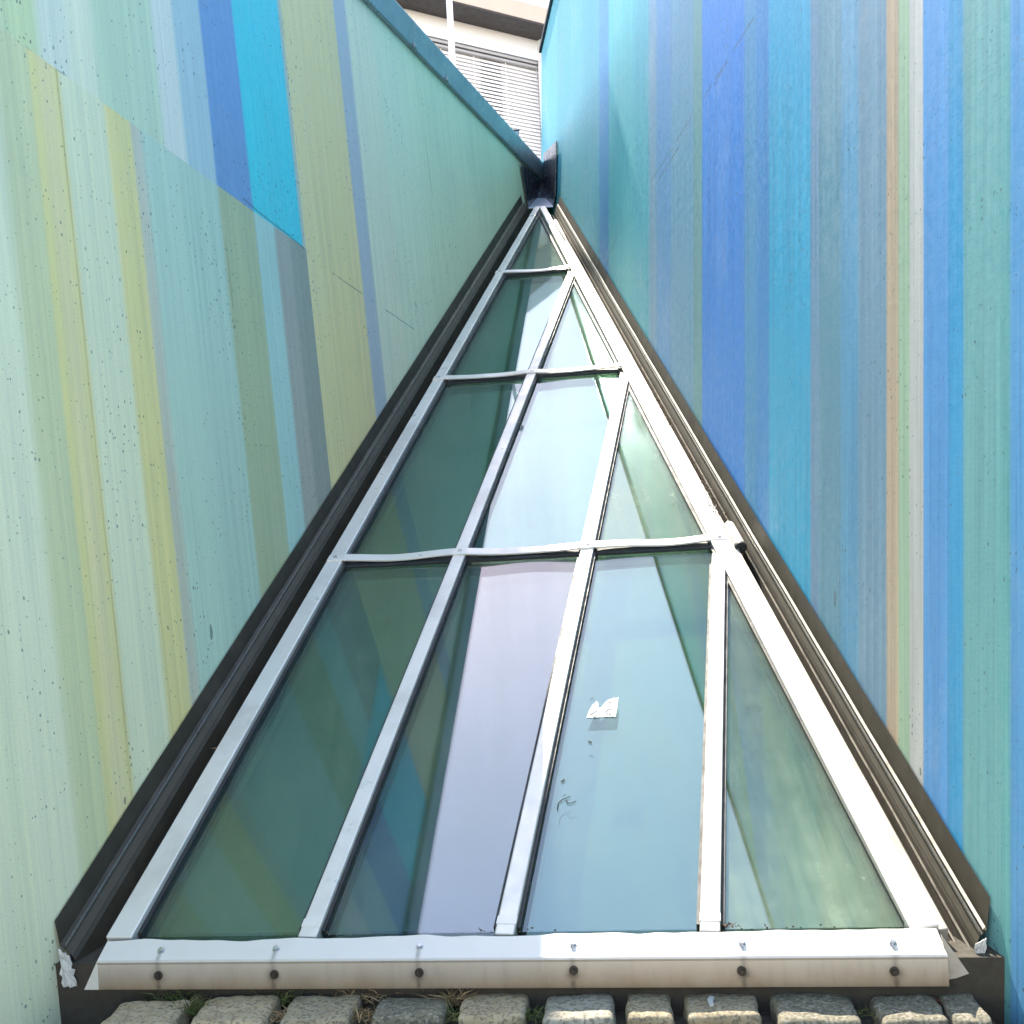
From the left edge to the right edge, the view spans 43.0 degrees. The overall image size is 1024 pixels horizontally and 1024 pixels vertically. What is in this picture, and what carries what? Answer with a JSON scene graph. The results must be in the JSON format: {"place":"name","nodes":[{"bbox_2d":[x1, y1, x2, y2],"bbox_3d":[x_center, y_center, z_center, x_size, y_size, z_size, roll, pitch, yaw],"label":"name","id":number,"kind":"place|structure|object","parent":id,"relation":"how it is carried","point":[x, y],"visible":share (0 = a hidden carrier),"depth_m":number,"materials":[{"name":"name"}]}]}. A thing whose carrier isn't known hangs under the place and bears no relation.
{"place":"outdoors","nodes":[
{"label":"outdoors","id":0,"kind":"place"},
{"label":"ground","id":1,"kind":"structure","parent":0,"visible":0},
{"bbox_2d":[0,0,542,1023],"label":"painted wall","id":2,"kind":"structure","parent":1,"relation":"on","point":[244,244],"depth_m":3.75,"materials":[{"name":"paint"}]},
{"bbox_2d":[55,196,529,987],"bbox_3d":[-0.441,-0.595,6.050,0.074,3.244,6.474,-3,0,11],"label":"metal flashing","id":3,"kind":"object","parent":2,"relation":"attached to","point":[91,910],"visible":0.89,"depth_m":3.92,"materials":[{"name":"brown metal"}]},
{"bbox_2d":[521,141,556,208],"bbox_3d":[0.194,-2.454,9.648,0.263,0.536,0.936,-3,0,0],"label":"rain chute","id":4,"kind":"object","parent":2,"relation":"attached to","point":[539,191],"visible":0.94,"depth_m":9.54,"materials":[{"name":"metal"}]},
{"bbox_2d":[446,0,455,65],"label":"flagpole","id":5,"kind":"object","parent":1,"relation":"on","point":[450,29],"depth_m":12.97,"materials":[{"name":"white metal"}]},
{"bbox_2d":[396,0,548,159],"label":"office building","id":6,"kind":"structure","parent":1,"relation":"on","point":[498,57],"depth_m":24.39,"materials":[{"name":"white paint"}]},
{"bbox_2d":[429,37,540,159],"bbox_3d":[-5.225,-6.874,20.677,17.650,3.100,0.240,-3,0,-38],"label":"window","id":7,"kind":"structure","parent":6,"relation":"in","point":[510,84],"depth_m":24.78,"materials":[{"name":"white glass"}]},
{"bbox_2d":[55,206,1004,1023],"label":"glass skylight","id":8,"kind":"object","parent":1,"relation":"on","point":[421,768],"visible":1,"depth_m":3.51,"materials":[{"name":"glass"}]},
{"bbox_2d":[139,280,865,938],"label":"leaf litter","id":9,"kind":"object","parent":8,"relation":"on","point":[715,514],"visible":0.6,"depth_m":4.59,"materials":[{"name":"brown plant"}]},
{"bbox_2d":[587,698,617,717],"bbox_3d":[0.248,0.535,3.560,0.080,0.042,0.088,-3,0,10],"label":"torn sticker","id":10,"kind":"object","parent":8,"relation":"attached to","point":[608,708],"visible":1,"depth_m":3.55,"materials":[{"name":"white paper"}]},
{"bbox_2d":[188,1009,995,1023],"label":"soil","id":11,"kind":"structure","parent":1,"relation":"on","point":[620,1016],"depth_m":2.67,"materials":[{"name":"brown soil"}]},
{"bbox_2d":[101,1000,192,1023],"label":"cobblestone","id":12,"kind":"object","parent":11,"relation":"on","point":[138,1012],"visible":0.95,"depth_m":2.74,"materials":[{"name":"stone"}]},
{"bbox_2d":[191,995,280,1023],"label":"cobblestone","id":13,"kind":"object","parent":11,"relation":"on","point":[254,1009],"visible":0.95,"depth_m":2.73,"materials":[{"name":"stone"}]},
{"bbox_2d":[280,994,362,1023],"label":"cobblestone","id":14,"kind":"object","parent":11,"relation":"on","point":[316,1009],"visible":0.94,"depth_m":2.71,"materials":[{"name":"grey stone"}]},
{"bbox_2d":[370,997,449,1023],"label":"cobblestone","id":15,"kind":"object","parent":11,"relation":"on","point":[407,1011],"visible":0.91,"depth_m":2.67,"materials":[{"name":"stone"}]},
{"bbox_2d":[458,993,530,1023],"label":"cobblestone","id":16,"kind":"object","parent":11,"relation":"on","point":[504,1008],"visible":0.89,"depth_m":2.67,"materials":[{"name":"stone"}]},
{"bbox_2d":[138,988,945,1023],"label":"grass","id":17,"kind":"structure","parent":11,"relation":"on","point":[451,999],"depth_m":2.75,"materials":[{"name":"green plant"}]},
{"bbox_2d":[542,993,616,1023],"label":"cobblestone","id":18,"kind":"object","parent":11,"relation":"on","point":[592,1008],"visible":1,"depth_m":2.64,"materials":[{"name":"stone"}]},
{"bbox_2d":[625,993,674,1023],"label":"cobblestone","id":19,"kind":"object","parent":11,"relation":"on","point":[641,1008],"visible":1,"depth_m":2.62,"materials":[{"name":"grey stone"}]},
{"bbox_2d":[683,993,761,1023],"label":"cobblestone","id":20,"kind":"object","parent":11,"relation":"on","point":[711,1008],"visible":0.98,"depth_m":2.60,"materials":[{"name":"grey stone"}]},
{"bbox_2d":[769,992,861,1023],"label":"cobblestone","id":21,"kind":"object","parent":11,"relation":"on","point":[806,1008],"visible":1,"depth_m":2.59,"materials":[{"name":"stone"}]},
{"bbox_2d":[869,994,948,1023],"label":"cobblestone","id":22,"kind":"object","parent":11,"relation":"on","point":[910,1009],"visible":0.96,"depth_m":2.56,"materials":[{"name":"stone"}]},
{"bbox_2d":[939,993,991,1023],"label":"cobblestone","id":23,"kind":"object","parent":11,"relation":"on","point":[962,1009],"visible":0.91,"depth_m":2.54,"materials":[{"name":"stone"}]},
{"bbox_2d":[539,0,1023,1023],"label":"painted wall","id":24,"kind":"structure","parent":1,"relation":"on","point":[801,224],"depth_m":3.39,"materials":[{"name":"blue paint"}]},
{"bbox_2d":[551,196,989,953],"bbox_3d":[0.627,-0.635,5.871,0.068,3.182,6.493,-3,0,-4],"label":"metal flashing","id":25,"kind":"object","parent":24,"relation":"attached to","point":[953,884],"visible":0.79,"depth_m":3.58,"materials":[{"name":"brown metal"}]}
]}

